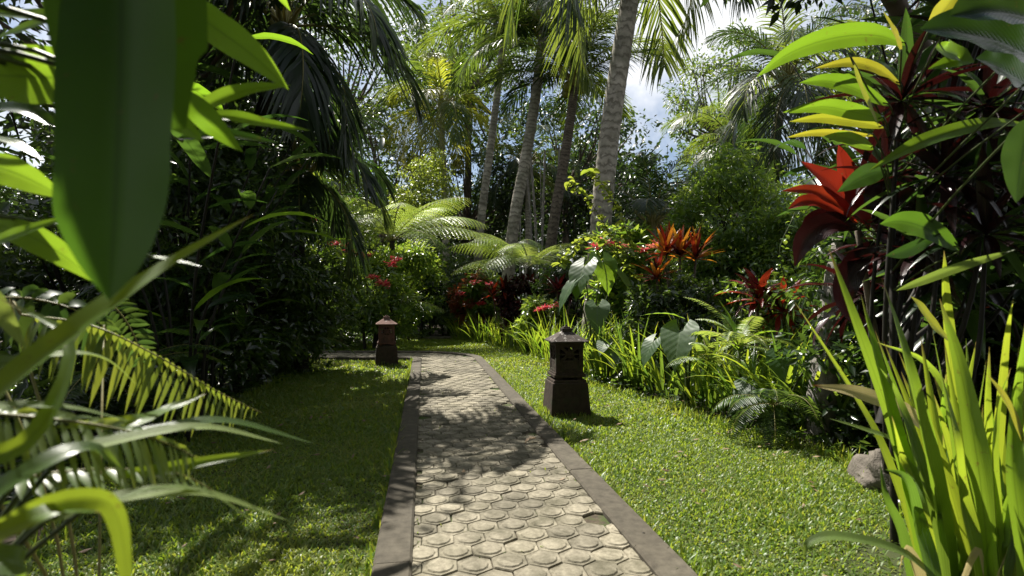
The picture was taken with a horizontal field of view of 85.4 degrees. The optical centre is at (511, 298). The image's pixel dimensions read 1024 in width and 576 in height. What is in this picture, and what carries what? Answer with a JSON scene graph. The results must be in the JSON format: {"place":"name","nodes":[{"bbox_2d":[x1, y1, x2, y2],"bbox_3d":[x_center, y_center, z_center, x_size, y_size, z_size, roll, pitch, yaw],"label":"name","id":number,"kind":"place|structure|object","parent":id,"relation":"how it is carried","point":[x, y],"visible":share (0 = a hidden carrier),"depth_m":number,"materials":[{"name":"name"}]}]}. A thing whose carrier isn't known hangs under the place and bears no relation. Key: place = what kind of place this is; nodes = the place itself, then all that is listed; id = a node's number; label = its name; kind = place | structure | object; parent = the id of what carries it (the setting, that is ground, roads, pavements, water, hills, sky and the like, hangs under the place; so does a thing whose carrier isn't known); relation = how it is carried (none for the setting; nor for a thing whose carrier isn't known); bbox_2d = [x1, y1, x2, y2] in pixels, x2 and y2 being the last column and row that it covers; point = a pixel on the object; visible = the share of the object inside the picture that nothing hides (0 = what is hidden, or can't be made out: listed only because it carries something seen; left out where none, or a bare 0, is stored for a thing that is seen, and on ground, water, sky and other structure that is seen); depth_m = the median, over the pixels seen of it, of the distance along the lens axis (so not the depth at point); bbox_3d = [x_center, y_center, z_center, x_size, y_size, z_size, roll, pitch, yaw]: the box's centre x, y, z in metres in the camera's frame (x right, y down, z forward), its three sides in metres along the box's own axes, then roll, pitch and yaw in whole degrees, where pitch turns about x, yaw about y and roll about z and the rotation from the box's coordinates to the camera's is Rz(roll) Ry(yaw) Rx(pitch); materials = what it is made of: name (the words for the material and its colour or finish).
{"place":"outdoors","nodes":[
{"label":"outdoors","id":0,"kind":"place"},
{"bbox_2d":[0,305,984,575],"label":"ground","id":1,"kind":"structure","parent":0,"point":[10,540],"depth_m":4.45,"materials":[{"name":"green plant"}]},
{"bbox_2d":[0,112,226,436],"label":"leafy shrub","id":2,"kind":"object","parent":1,"relation":"on","point":[13,264],"visible":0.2,"depth_m":4.34,"materials":[{"name":"green plant"}]},
{"bbox_2d":[8,317,226,434],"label":"sword fern","id":3,"kind":"object","parent":1,"relation":"on","point":[108,372],"visible":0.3,"depth_m":3.83,"materials":[{"name":"green plant"}]},
{"bbox_2d":[0,0,254,403],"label":"ginger plant","id":4,"kind":"object","parent":1,"relation":"on","point":[199,66],"visible":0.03,"depth_m":5.14,"materials":[{"name":"green plant"}]},
{"bbox_2d":[0,284,260,575],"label":"sword fern","id":5,"kind":"object","parent":1,"relation":"on","point":[93,336],"visible":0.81,"depth_m":1.12,"materials":[{"name":"green plant"}]},
{"bbox_2d":[0,0,309,299],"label":"broad leaf plant","id":6,"kind":"object","parent":1,"relation":"on","point":[112,81],"visible":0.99,"depth_m":0.56,"materials":[{"name":"green plant"}]},
{"bbox_2d":[0,214,310,575],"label":"crinum lily","id":7,"kind":"object","parent":1,"relation":"on","point":[31,519],"visible":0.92,"depth_m":0.64,"materials":[{"name":"green plant"}]},
{"bbox_2d":[0,0,323,374],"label":"shade tree","id":8,"kind":"object","parent":1,"relation":"on","point":[24,39],"visible":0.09,"depth_m":5.98,"materials":[{"name":"green plant"}]},
{"bbox_2d":[22,79,311,385],"bbox_3d":[-3.294,-0.512,5.586,2.573,3.229,2.031,0,0,-32],"label":"leafy shrub","id":9,"kind":"object","parent":1,"relation":"on","point":[236,167],"visible":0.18,"depth_m":5.38,"materials":[{"name":"green plant"}]},
{"bbox_2d":[18,32,338,441],"bbox_3d":[-2.435,-0.302,4.042,2.263,2.708,1.928,0,0,40],"label":"ginger plant","id":10,"kind":"object","parent":1,"relation":"on","point":[194,151],"visible":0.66,"depth_m":4.03,"materials":[{"name":"green plant"}]},
{"bbox_2d":[44,115,321,414],"bbox_3d":[-3.058,-0.614,5.133,2.571,3.331,2.429,0,0,0],"label":"ginger plant","id":11,"kind":"object","parent":1,"relation":"on","point":[251,155],"visible":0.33,"depth_m":5.06,"materials":[{"name":"green plant"}]},
{"bbox_2d":[41,3,365,198],"bbox_3d":[-7.885,-4.836,14.767,7.841,11.879,6.425,0,0,-38],"label":"jungle tree","id":12,"kind":"object","parent":1,"relation":"on","point":[332,50],"visible":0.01,"depth_m":14.97,"materials":[{"name":"green plant"}]},
{"bbox_2d":[0,322,429,511],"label":"undergrowth","id":13,"kind":"object","parent":1,"relation":"on","point":[226,389],"visible":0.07,"depth_m":4.92,"materials":[{"name":"green plant"}]},
{"bbox_2d":[159,211,345,391],"bbox_3d":[-3.141,-0.155,6.385,2.562,2.414,1.983,0,0,0],"label":"ginger plant","id":14,"kind":"object","parent":1,"relation":"on","point":[243,311],"visible":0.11,"depth_m":6.22,"materials":[{"name":"green plant"}]},
{"bbox_2d":[166,177,342,386],"bbox_3d":[-3.066,-0.257,6.693,2.070,2.718,2.027,0,0,0],"label":"leafy shrub","id":15,"kind":"object","parent":1,"relation":"on","point":[293,338],"visible":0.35,"depth_m":6.54,"materials":[{"name":"green plant"}]},
{"bbox_2d":[172,83,399,369],"bbox_3d":[-3.034,-0.862,7.811,2.926,3.924,2.916,0,0,18],"label":"garden palm","id":16,"kind":"object","parent":1,"relation":"on","point":[342,223],"visible":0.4,"depth_m":7.57,"materials":[{"name":"green plant"}]},
{"bbox_2d":[241,237,366,378],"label":"leafy shrub","id":17,"kind":"object","parent":1,"relation":"on","point":[331,316],"visible":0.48,"depth_m":7.39,"materials":[{"name":"green plant"}]},
{"bbox_2d":[173,0,435,388],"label":"garden palm","id":18,"kind":"object","parent":1,"relation":"on","point":[303,73],"visible":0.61,"depth_m":6.17,"materials":[{"name":"green plant"}]},
{"bbox_2d":[243,0,436,254],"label":"jungle tree","id":19,"kind":"object","parent":1,"relation":"on","point":[363,92],"visible":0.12,"depth_m":22.54,"materials":[{"name":"green plant"}]},
{"bbox_2d":[305,208,393,328],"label":"leafy shrub","id":20,"kind":"object","parent":1,"relation":"on","point":[314,251],"visible":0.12,"depth_m":12.14,"materials":[{"name":"green plant"}]},
{"bbox_2d":[312,220,435,348],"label":"flowering shrub","id":21,"kind":"object","parent":1,"relation":"on","point":[377,302],"visible":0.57,"depth_m":10.98,"materials":[{"name":"green plant"}]},
{"bbox_2d":[375,315,397,365],"bbox_3d":[-1.960,0.650,8.660,0.356,0.800,0.356,0,0,-14],"label":"garden lantern","id":22,"kind":"object","parent":1,"relation":"on","point":[386,349],"visible":0.97,"depth_m":8.53,"materials":[{"name":"stone"}]},
{"bbox_2d":[323,87,449,252],"bbox_3d":[-4.978,-3.448,21.156,5.204,9.097,4.200,0,0,38],"label":"jungle tree","id":23,"kind":"object","parent":1,"relation":"on","point":[374,144],"visible":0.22,"depth_m":20.63,"materials":[{"name":"green plant"}]},
{"bbox_2d":[350,294,445,347],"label":"tree fern","id":24,"kind":"object","parent":1,"relation":"on","point":[375,340],"visible":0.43,"depth_m":11.42,"materials":[{"name":"green plant"}]},
{"bbox_2d":[313,195,490,341],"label":"tree fern","id":25,"kind":"object","parent":1,"relation":"on","point":[376,220],"visible":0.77,"depth_m":12.04,"materials":[{"name":"green plant"}]},
{"bbox_2d":[368,237,449,340],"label":"leafy shrub","id":26,"kind":"object","parent":1,"relation":"on","point":[412,260],"visible":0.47,"depth_m":13.49,"materials":[{"name":"green plant"}]},
{"bbox_2d":[387,147,464,334],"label":"tree","id":27,"kind":"object","parent":1,"relation":"on","point":[420,190],"visible":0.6,"depth_m":15.77,"materials":[{"name":"green plant"}]},
{"bbox_2d":[408,236,473,335],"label":"leafy shrub","id":28,"kind":"object","parent":1,"relation":"on","point":[447,311],"visible":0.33,"depth_m":15.13,"materials":[{"name":"green plant"}]},
{"bbox_2d":[372,42,514,326],"bbox_3d":[-2.388,-3.484,18.961,4.748,9.179,4.629,0,0,-23],"label":"coconut palm","id":29,"kind":"object","parent":1,"relation":"on","point":[444,123],"visible":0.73,"depth_m":18.61,"materials":[{"name":"green plant"}]},
{"bbox_2d":[0,109,930,314],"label":"wood","id":30,"kind":"object","parent":1,"relation":"on","point":[505,230],"visible":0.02,"depth_m":28.64,"materials":[{"name":"green plant"}]},
{"bbox_2d":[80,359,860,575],"bbox_3d":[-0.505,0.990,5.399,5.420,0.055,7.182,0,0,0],"label":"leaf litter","id":31,"kind":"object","parent":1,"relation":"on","point":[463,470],"visible":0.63,"depth_m":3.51,"materials":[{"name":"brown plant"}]},
{"bbox_2d":[405,140,535,277],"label":"jungle tree","id":32,"kind":"object","parent":1,"relation":"on","point":[497,226],"visible":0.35,"depth_m":22.28,"materials":[{"name":"green plant"}]},
{"bbox_2d":[445,269,495,337],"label":"croton bush","id":33,"kind":"object","parent":1,"relation":"on","point":[454,305],"visible":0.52,"depth_m":13.99,"materials":[{"name":"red plant"}]},
{"bbox_2d":[385,0,565,265],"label":"jungle tree","id":34,"kind":"object","parent":1,"relation":"on","point":[472,86],"visible":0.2,"depth_m":22.08,"materials":[{"name":"green plant"}]},
{"bbox_2d":[454,310,500,342],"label":"lily clump","id":35,"kind":"object","parent":1,"relation":"on","point":[478,333],"visible":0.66,"depth_m":12.88,"materials":[{"name":"green plant"}]},
{"bbox_2d":[455,266,503,330],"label":"flowering shrub","id":36,"kind":"object","parent":1,"relation":"on","point":[474,289],"visible":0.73,"depth_m":13.77,"materials":[{"name":"green plant"}]},
{"bbox_2d":[443,253,517,327],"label":"leafy shrub","id":37,"kind":"object","parent":1,"relation":"on","point":[491,272],"visible":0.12,"depth_m":15.88,"materials":[{"name":"green plant"}]},
{"bbox_2d":[409,0,554,331],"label":"coconut palm","id":38,"kind":"object","parent":1,"relation":"on","point":[482,208],"visible":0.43,"depth_m":16.43,"materials":[{"name":"green plant"}]},
{"bbox_2d":[480,273,512,342],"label":"ti plant","id":39,"kind":"object","parent":1,"relation":"on","point":[492,290],"visible":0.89,"depth_m":12.15,"materials":[{"name":"red plant"}]},
{"bbox_2d":[189,290,814,336],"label":"undergrowth","id":40,"kind":"object","parent":1,"relation":"on","point":[432,329],"depth_m":15.77,"materials":[{"name":"green plant"}]},
{"bbox_2d":[309,351,697,575],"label":"footpath","id":41,"kind":"structure","parent":1,"relation":"on","point":[497,506],"depth_m":2.77,"materials":[{"name":"beige stone"}]},
{"bbox_2d":[451,232,587,298],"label":"tree fern","id":42,"kind":"object","parent":1,"relation":"on","point":[520,255],"visible":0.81,"depth_m":12.30,"materials":[{"name":"green plant"}]},
{"bbox_2d":[492,273,551,343],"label":"maroon bush","id":43,"kind":"object","parent":1,"relation":"on","point":[512,304],"visible":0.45,"depth_m":12.02,"materials":[{"name":"red plant"}]},
{"bbox_2d":[471,119,583,297],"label":"coconut palm","id":44,"kind":"object","parent":1,"relation":"on","point":[513,166],"visible":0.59,"depth_m":20.84,"materials":[{"name":"green plant"}]},
{"bbox_2d":[442,0,616,328],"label":"coconut palm","id":45,"kind":"object","parent":1,"relation":"on","point":[512,233],"visible":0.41,"depth_m":14.39,"materials":[{"name":"green plant"}]},
{"bbox_2d":[503,316,562,355],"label":"lily clump","id":46,"kind":"object","parent":1,"relation":"on","point":[536,338],"visible":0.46,"depth_m":9.80,"materials":[{"name":"green plant"}]},
{"bbox_2d":[509,293,578,347],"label":"flowering shrub","id":47,"kind":"object","parent":1,"relation":"on","point":[529,304],"visible":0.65,"depth_m":10.34,"materials":[{"name":"green plant"}]},
{"bbox_2d":[502,304,591,361],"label":"lily clump","id":48,"kind":"object","parent":1,"relation":"on","point":[548,345],"visible":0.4,"depth_m":8.83,"materials":[{"name":"green plant"}]},
{"bbox_2d":[454,91,672,308],"bbox_3d":[2.117,-4.231,23.944,9.303,10.664,6.765,0,0,0],"label":"jungle tree","id":49,"kind":"object","parent":1,"relation":"on","point":[579,201],"visible":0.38,"depth_m":23.45,"materials":[{"name":"green plant"}]},
{"bbox_2d":[543,324,590,416],"bbox_3d":[0.490,0.642,5.020,0.364,0.816,0.364,0,0,-9],"label":"garden lantern","id":50,"kind":"object","parent":1,"relation":"on","point":[566,389],"visible":0.98,"depth_m":4.88,"materials":[{"name":"stone"}]},
{"bbox_2d":[473,0,675,294],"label":"coconut palm","id":51,"kind":"object","parent":1,"relation":"on","point":[570,114],"visible":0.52,"depth_m":13.43,"materials":[{"name":"green plant"}]},
{"bbox_2d":[530,250,622,334],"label":"leafy shrub","id":52,"kind":"object","parent":1,"relation":"on","point":[559,272],"visible":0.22,"depth_m":11.10,"materials":[{"name":"green plant"}]},
{"bbox_2d":[559,251,632,369],"bbox_3d":[1.202,0.190,7.486,1.192,1.724,0.605,0,0,-25],"label":"elephant ear","id":53,"kind":"object","parent":1,"relation":"on","point":[607,271],"visible":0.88,"depth_m":7.49},
{"bbox_2d":[546,315,646,382],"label":"lily clump","id":54,"kind":"object","parent":1,"relation":"on","point":[596,363],"visible":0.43,"depth_m":6.95,"materials":[{"name":"green plant"}]},
{"bbox_2d":[596,338,636,381],"bbox_3d":[1.226,0.770,6.577,0.349,0.578,0.588,0,0,-35],"label":"elephant ear","id":55,"kind":"object","parent":1,"relation":"on","point":[614,357],"visible":0.64,"depth_m":6.61},
{"bbox_2d":[584,310,665,390],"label":"lily clump","id":56,"kind":"object","parent":1,"relation":"on","point":[630,370],"visible":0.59,"depth_m":6.29,"materials":[{"name":"green plant"}]},
{"bbox_2d":[487,0,763,339],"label":"coconut palm","id":57,"kind":"object","parent":1,"relation":"on","point":[570,17],"visible":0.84,"depth_m":9.59,"materials":[{"name":"green plant"}]},
{"bbox_2d":[551,231,645,279],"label":"climbing vine","id":58,"kind":"object","parent":57,"relation":"attached to","point":[569,254],"visible":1,"depth_m":7.45,"materials":[{"name":"green plant"}]},
{"bbox_2d":[564,176,636,258],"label":"climbing vine","id":59,"kind":"object","parent":57,"relation":"attached to","point":[607,232],"visible":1,"depth_m":7.49,"materials":[{"name":"green plant"}]},
{"bbox_2d":[580,168,640,251],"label":"climbing vine","id":60,"kind":"object","parent":57,"relation":"attached to","point":[594,175],"visible":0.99,"depth_m":7.60,"materials":[{"name":"green plant"}]},
{"bbox_2d":[581,219,675,329],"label":"flowering shrub","id":61,"kind":"object","parent":1,"relation":"on","point":[640,238],"visible":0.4,"depth_m":8.36,"materials":[{"name":"green plant"}]},
{"bbox_2d":[577,151,733,260],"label":"tree","id":62,"kind":"object","parent":1,"relation":"on","point":[649,204],"visible":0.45,"depth_m":12.16,"materials":[{"name":"green plant"}]},
{"bbox_2d":[634,248,678,331],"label":"ti plant","id":63,"kind":"object","parent":1,"relation":"on","point":[656,272],"visible":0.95,"depth_m":6.97,"materials":[{"name":"red plant"}]},
{"bbox_2d":[618,336,711,399],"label":"lily clump","id":64,"kind":"object","parent":1,"relation":"on","point":[660,375],"visible":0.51,"depth_m":5.85,"materials":[{"name":"green plant"}]},
{"bbox_2d":[585,154,746,282],"bbox_3d":[5.424,-1.855,18.012,5.965,5.928,5.086,0,0,0],"label":"jungle tree","id":65,"kind":"object","parent":1,"relation":"on","point":[627,215],"visible":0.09,"depth_m":17.42,"materials":[{"name":"green plant"}]},
{"bbox_2d":[618,258,735,375],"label":"leafy shrub","id":66,"kind":"object","parent":1,"relation":"on","point":[661,299],"visible":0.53,"depth_m":6.71,"materials":[{"name":"green plant"}]},
{"bbox_2d":[641,312,714,406],"bbox_3d":[1.585,0.593,5.298,0.546,0.920,0.603,0,0,-27],"label":"elephant ear","id":67,"kind":"object","parent":1,"relation":"on","point":[673,340],"visible":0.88,"depth_m":5.17},
{"bbox_2d":[646,222,722,308],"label":"ti plant","id":68,"kind":"object","parent":1,"relation":"on","point":[678,242],"visible":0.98,"depth_m":7.33,"materials":[{"name":"red plant"}]},
{"bbox_2d":[654,337,758,411],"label":"lily clump","id":69,"kind":"object","parent":1,"relation":"on","point":[710,394],"visible":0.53,"depth_m":5.18,"materials":[{"name":"green plant"}]},
{"bbox_2d":[658,18,778,303],"bbox_3d":[9.075,-5.586,23.996,5.698,13.374,5.272,0,0,0],"label":"jungle tree","id":70,"kind":"object","parent":1,"relation":"on","point":[686,101],"visible":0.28,"depth_m":23.86,"materials":[{"name":"green plant"}]},
{"bbox_2d":[660,87,798,320],"bbox_3d":[7.762,-3.152,19.772,4.802,8.520,4.604,0,0,0],"label":"coconut palm","id":71,"kind":"object","parent":1,"relation":"on","point":[721,122],"visible":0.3,"depth_m":19.82,"materials":[{"name":"green plant"}]},
{"bbox_2d":[662,137,813,326],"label":"leafy shrub","id":72,"kind":"object","parent":1,"relation":"on","point":[737,197],"visible":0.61,"depth_m":8.57,"materials":[{"name":"green plant"}]},
{"bbox_2d":[470,316,1007,505],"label":"undergrowth","id":73,"kind":"object","parent":1,"relation":"on","point":[858,441],"visible":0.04,"depth_m":4.79,"materials":[{"name":"green plant"}]},
{"bbox_2d":[665,335,748,373],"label":"sword fern","id":74,"kind":"object","parent":73,"relation":"on","point":[709,352],"visible":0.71,"depth_m":4.93,"materials":[{"name":"green plant"}]},
{"bbox_2d":[685,297,799,355],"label":"sword fern","id":75,"kind":"object","parent":73,"relation":"on","point":[740,336],"visible":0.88,"depth_m":4.72,"materials":[{"name":"green plant"}]},
{"bbox_2d":[679,343,809,422],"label":"lily clump","id":76,"kind":"object","parent":1,"relation":"on","point":[752,366],"visible":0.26,"depth_m":4.74,"materials":[{"name":"green plant"}]},
{"bbox_2d":[718,299,778,408],"bbox_3d":[2.086,0.527,4.977,0.453,1.047,0.561,0,0,0],"label":"dumb cane","id":77,"kind":"object","parent":1,"relation":"on","point":[733,325],"visible":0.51,"depth_m":5.00,"materials":[{"name":"green plant"}]},
{"bbox_2d":[693,310,809,406],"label":"lily clump","id":78,"kind":"object","parent":1,"relation":"on","point":[746,352],"visible":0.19,"depth_m":5.28,"materials":[{"name":"green plant"}]},
{"bbox_2d":[715,267,815,375],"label":"ti plant","id":79,"kind":"object","parent":1,"relation":"on","point":[754,281],"visible":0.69,"depth_m":5.51,"materials":[{"name":"red plant"}]},
{"bbox_2d":[711,388,826,449],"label":"sword fern","id":80,"kind":"object","parent":1,"relation":"on","point":[778,396],"visible":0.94,"depth_m":3.91,"materials":[{"name":"green plant"}]},
{"bbox_2d":[683,320,864,429],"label":"lily clump","id":81,"kind":"object","parent":1,"relation":"on","point":[745,366],"visible":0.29,"depth_m":4.46,"materials":[{"name":"green plant"}]},
{"bbox_2d":[732,348,841,429],"bbox_3d":[2.165,0.724,4.343,0.824,0.662,0.270,0,0,23],"label":"elephant ear","id":82,"kind":"object","parent":1,"relation":"on","point":[778,367],"visible":0.43,"depth_m":4.36},
{"bbox_2d":[721,181,854,336],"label":"leafy shrub","id":83,"kind":"object","parent":1,"relation":"on","point":[770,222],"visible":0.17,"depth_m":7.97,"materials":[{"name":"green plant"}]},
{"bbox_2d":[689,0,893,314],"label":"coconut palm","id":84,"kind":"object","parent":1,"relation":"on","point":[785,76],"visible":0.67,"depth_m":12.58,"materials":[{"name":"green plant"}]},
{"bbox_2d":[716,232,875,383],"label":"leafy shrub","id":85,"kind":"object","parent":1,"relation":"on","point":[770,325],"visible":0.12,"depth_m":5.67,"materials":[{"name":"green plant"}]},
{"bbox_2d":[742,318,861,418],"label":"lily clump","id":86,"kind":"object","parent":1,"relation":"on","point":[799,370],"visible":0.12,"depth_m":4.62,"materials":[{"name":"green plant"}]},
{"bbox_2d":[737,360,873,440],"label":"lily clump","id":87,"kind":"object","parent":1,"relation":"on","point":[841,405],"visible":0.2,"depth_m":4.05,"materials":[{"name":"green plant"}]},
{"bbox_2d":[802,236,854,443],"bbox_3d":[2.361,0.306,4.113,0.406,1.543,0.196,0,0,-9],"label":"trunk","id":88,"kind":"object","parent":1,"relation":"on","point":[822,395],"visible":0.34,"depth_m":4.05,"materials":[{"name":"brown plant"}]},
{"bbox_2d":[756,0,947,234],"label":"jungle tree","id":89,"kind":"object","parent":1,"relation":"on","point":[867,14],"visible":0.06,"depth_m":21.41,"materials":[{"name":"green plant"}]},
{"bbox_2d":[783,145,932,353],"bbox_3d":[1.780,0.163,2.673,1.073,1.791,0.285,0,0,-25],"label":"ti plant","id":90,"kind":"object","parent":1,"relation":"on","point":[828,218],"visible":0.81,"depth_m":2.56,"materials":[{"name":"red plant"}]},
{"bbox_2d":[700,0,1016,301],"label":"shade tree","id":91,"kind":"object","parent":1,"relation":"on","point":[896,8],"visible":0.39,"depth_m":4.27,"materials":[{"name":"green plant"}]},
{"bbox_2d":[719,0,1007,287],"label":"ginger plant","id":92,"kind":"object","parent":1,"relation":"on","point":[895,20],"visible":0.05,"depth_m":4.20,"materials":[{"name":"green plant"}]},
{"bbox_2d":[847,449,889,494],"bbox_3d":[2.118,1.015,3.030,0.451,0.473,0.657,0,0,0],"label":"rock","id":93,"kind":"object","parent":1,"relation":"on","point":[869,478],"visible":0.11,"depth_m":3.00,"materials":[{"name":"grey stone"}]},
{"bbox_2d":[781,199,963,393],"bbox_3d":[2.269,0.213,3.294,1.138,1.682,1.042,0,0,0],"label":"ti plant","id":94,"kind":"object","parent":1,"relation":"on","point":[843,319],"visible":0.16,"depth_m":3.33,"materials":[{"name":"red plant"}]},
{"bbox_2d":[734,96,1021,345],"bbox_3d":[2.970,-0.157,3.993,2.497,2.418,1.923,0,0,27],"label":"ginger plant","id":95,"kind":"object","parent":1,"relation":"on","point":[786,147],"visible":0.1,"depth_m":4.26,"materials":[{"name":"green plant"}]},
{"bbox_2d":[776,182,801,320],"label":"climbing vine","id":96,"kind":"object","parent":95,"relation":"attached to","point":[784,241],"visible":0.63,"depth_m":5.00,"materials":[{"name":"green plant"}]},
{"bbox_2d":[757,0,1023,544],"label":"dragon tree","id":97,"kind":"object","parent":1,"relation":"on","point":[974,35],"visible":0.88,"depth_m":2.12,"materials":[{"name":"green plant"}]},
{"bbox_2d":[765,226,1022,454],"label":"leafy shrub","id":98,"kind":"object","parent":1,"relation":"on","point":[809,354],"visible":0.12,"depth_m":3.97,"materials":[{"name":"green plant"}]},
{"bbox_2d":[795,0,1023,235],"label":"jungle tree","id":99,"kind":"object","parent":1,"relation":"on","point":[894,67],"visible":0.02,"depth_m":12.25,"materials":[{"name":"green plant"}]},
{"bbox_2d":[796,248,1023,575],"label":"crinum lily","id":100,"kind":"object","parent":1,"relation":"on","point":[959,486],"visible":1,"depth_m":1.61,"materials":[{"name":"green plant"}]},
{"bbox_2d":[804,68,1023,397],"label":"ti plant","id":101,"kind":"object","parent":1,"relation":"on","point":[999,184],"visible":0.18,"depth_m":2.93,"materials":[{"name":"red plant"}]},
{"bbox_2d":[827,189,1023,443],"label":"leafy shrub","id":102,"kind":"object","parent":1,"relation":"on","point":[1018,307],"visible":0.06,"depth_m":3.03,"materials":[{"name":"green plant"}]},
{"bbox_2d":[0,0,1010,302],"label":"sky","id":103,"kind":"structure","parent":0,"point":[653,104],"materials":[{"name":"white"}]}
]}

